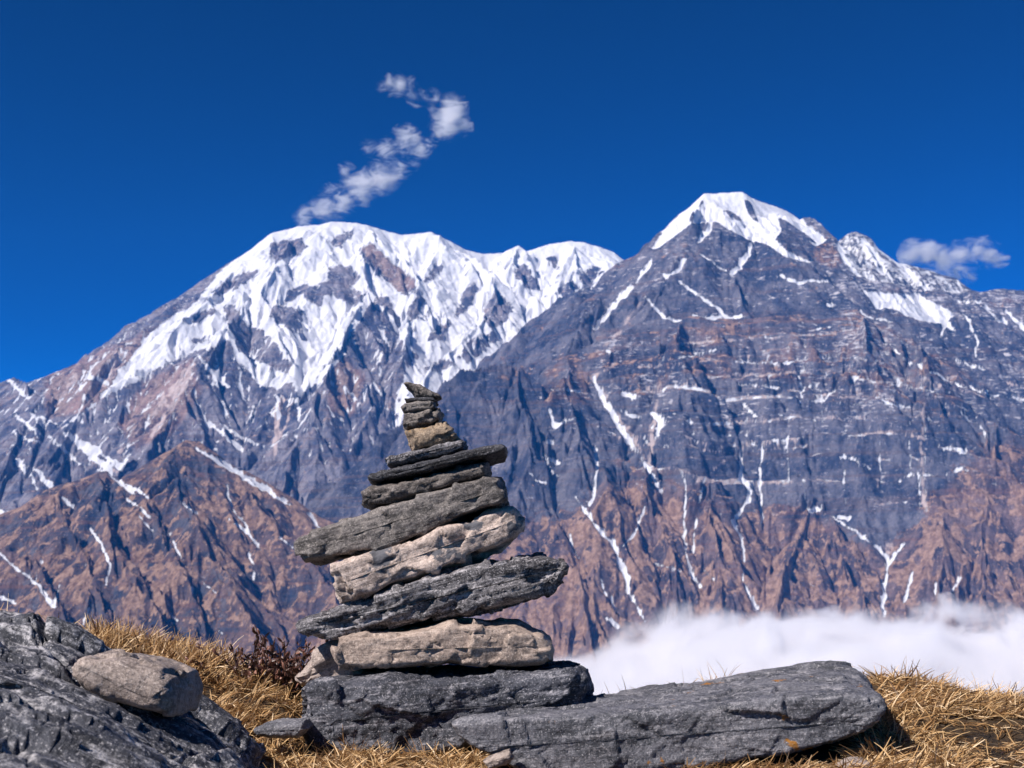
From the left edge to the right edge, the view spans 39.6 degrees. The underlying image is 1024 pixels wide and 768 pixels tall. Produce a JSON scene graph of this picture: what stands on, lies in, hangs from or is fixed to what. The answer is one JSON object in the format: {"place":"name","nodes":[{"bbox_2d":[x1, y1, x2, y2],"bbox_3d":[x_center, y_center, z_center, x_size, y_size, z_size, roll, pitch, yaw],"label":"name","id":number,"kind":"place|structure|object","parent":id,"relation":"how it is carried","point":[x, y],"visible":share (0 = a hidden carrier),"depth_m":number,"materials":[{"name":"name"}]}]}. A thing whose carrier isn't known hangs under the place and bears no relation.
{"place":"outdoors","nodes":[
{"label":"outdoors","id":0,"kind":"place"},
{"bbox_2d":[0,440,610,694],"bbox_3d":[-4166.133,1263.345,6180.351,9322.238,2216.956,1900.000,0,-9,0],"label":"brown ridge","id":1,"kind":"structure","parent":0,"point":[192,537],"depth_m":6198.05,"materials":[{"name":"brown stone"}]},
{"bbox_2d":[0,222,622,513],"bbox_3d":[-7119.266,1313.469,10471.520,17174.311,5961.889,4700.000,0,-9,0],"label":"snow mountain","id":2,"kind":"structure","parent":0,"point":[290,362],"depth_m":10298.16,"materials":[{"name":"white snow"}]},
{"bbox_2d":[0,0,1023,382],"label":"sky","id":3,"kind":"structure","parent":0,"point":[147,147],"materials":[{"name":"blue"}]},
{"bbox_2d":[0,593,1023,767],"bbox_3d":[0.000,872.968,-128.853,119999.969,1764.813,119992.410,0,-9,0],"label":"ground","id":4,"kind":"structure","parent":0,"point":[822,752],"depth_m":2.38,"materials":[{"name":"brown plant"}]},
{"bbox_2d":[0,610,267,767],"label":"boulder","id":5,"kind":"object","parent":4,"relation":"on","point":[54,713],"visible":0.88,"depth_m":1.71,"materials":[{"name":"grey stone"}]},
{"bbox_2d":[71,649,202,716],"bbox_3d":[-0.486,0.386,1.864,0.155,0.076,0.206,24,-8,4],"label":"stone","id":6,"kind":"object","parent":5,"relation":"on","point":[165,686],"visible":0.98,"depth_m":1.77,"materials":[{"name":"stone"}]},
{"bbox_2d":[185,626,328,697],"bbox_3d":[-0.457,0.533,2.742,0.351,0.137,0.240,0,-9,0],"label":"shrub","id":7,"kind":"object","parent":4,"relation":"on","point":[287,666],"visible":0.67,"depth_m":2.71,"materials":[{"name":"brown plant"}]},
{"bbox_2d":[253,717,313,738],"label":"stone","id":8,"kind":"object","parent":4,"relation":"on","point":[283,728],"visible":1,"depth_m":2.29,"materials":[{"name":"grey stone"}]},
{"bbox_2d":[301,660,593,755],"bbox_3d":[-0.104,0.587,2.622,0.519,0.172,0.554,-6,-9,-1],"label":"cairn stone","id":9,"kind":"object","parent":4,"relation":"on","point":[426,705],"visible":0.73,"depth_m":2.37,"materials":[{"name":"grey stone"}]},
{"bbox_2d":[295,639,371,685],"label":"stone","id":10,"kind":"object","parent":9,"relation":"on","point":[321,662],"visible":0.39,"depth_m":2.58,"materials":[{"name":"stone"}]},
{"bbox_2d":[330,617,554,670],"bbox_3d":[-0.120,0.477,2.626,0.394,0.092,0.360,-1,-9,0],"label":"cairn stone","id":11,"kind":"object","parent":9,"relation":"on","point":[505,643],"visible":0.98,"depth_m":2.46,"materials":[{"name":"beige stone"}]},
{"bbox_2d":[295,552,568,639],"bbox_3d":[-0.143,0.398,2.650,0.503,0.109,0.366,-13,-8,-2],"label":"cairn stone","id":12,"kind":"object","parent":11,"relation":"on","point":[490,586],"visible":0.94,"depth_m":2.50,"materials":[{"name":"grey stone"}]},
{"bbox_2d":[330,506,525,603],"bbox_3d":[-0.150,0.320,2.658,0.372,0.096,0.295,-19,-8,-3],"label":"cairn stone","id":13,"kind":"object","parent":12,"relation":"on","point":[485,534],"visible":0.85,"depth_m":2.53,"materials":[{"name":"grey stone"}]},
{"bbox_2d":[294,476,509,565],"bbox_3d":[-0.201,0.267,2.674,0.403,0.089,0.310,-17,-8,-2],"label":"cairn stone","id":14,"kind":"object","parent":13,"relation":"on","point":[395,524],"visible":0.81,"depth_m":2.55,"materials":[{"name":"grey stone"}]},
{"bbox_2d":[361,462,491,509],"bbox_3d":[-0.157,0.196,2.682,0.249,0.050,0.242,-15,-8,-2],"label":"cairn stone","id":15,"kind":"object","parent":14,"relation":"on","point":[377,496],"visible":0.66,"depth_m":2.57,"materials":[{"name":"grey stone"}]},
{"bbox_2d":[368,444,507,484],"bbox_3d":[-0.137,0.161,2.686,0.265,0.032,0.264,-13,-8,-2],"label":"cairn stone","id":16,"kind":"object","parent":15,"relation":"on","point":[493,455],"visible":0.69,"depth_m":2.58,"materials":[{"name":"black stone"}]},
{"bbox_2d":[385,439,467,468],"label":"cairn stone","id":17,"kind":"object","parent":16,"relation":"on","point":[426,454],"visible":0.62,"depth_m":2.59,"materials":[{"name":"grey stone"}]},
{"bbox_2d":[405,421,459,450],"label":"cairn stone","id":18,"kind":"object","parent":17,"relation":"on","point":[430,436],"visible":0.74,"depth_m":2.60,"materials":[{"name":"beige stone"}]},
{"bbox_2d":[403,408,443,430],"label":"cairn stone","id":19,"kind":"object","parent":18,"relation":"on","point":[422,418],"visible":0.77,"depth_m":2.61,"materials":[{"name":"grey stone"}]},
{"bbox_2d":[401,401,436,413],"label":"cairn stone","id":20,"kind":"object","parent":19,"relation":"on","point":[416,406],"visible":0.62,"depth_m":2.62,"materials":[{"name":"grey stone"}]},
{"bbox_2d":[404,397,438,406],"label":"cairn stone","id":21,"kind":"object","parent":20,"relation":"on","point":[408,400],"visible":0.56,"depth_m":2.62,"materials":[{"name":"black stone"}]},
{"bbox_2d":[404,382,441,400],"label":"cairn stone","id":22,"kind":"object","parent":21,"relation":"on","point":[417,390],"visible":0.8,"depth_m":2.64,"materials":[{"name":"grey stone"}]},
{"bbox_2d":[483,748,513,767],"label":"stone","id":23,"kind":"object","parent":4,"relation":"on","point":[503,757],"visible":1,"depth_m":2.00,"materials":[{"name":"stone"}]},
{"bbox_2d":[451,660,887,767],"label":"slab","id":24,"kind":"object","parent":4,"relation":"on","point":[771,712],"depth_m":2.07,"materials":[{"name":"grey stone"}]},
{"bbox_2d":[835,756,874,767],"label":"stone","id":25,"kind":"object","parent":4,"relation":"on","point":[855,758],"visible":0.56,"depth_m":1.98,"materials":[{"name":"stone"}]},
{"bbox_2d":[305,192,1023,693],"bbox_3d":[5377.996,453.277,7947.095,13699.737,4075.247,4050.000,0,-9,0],"label":"rock mountain","id":26,"kind":"structure","parent":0,"point":[739,432],"depth_m":7282.39,"materials":[{"name":"grey stone"}]}
]}

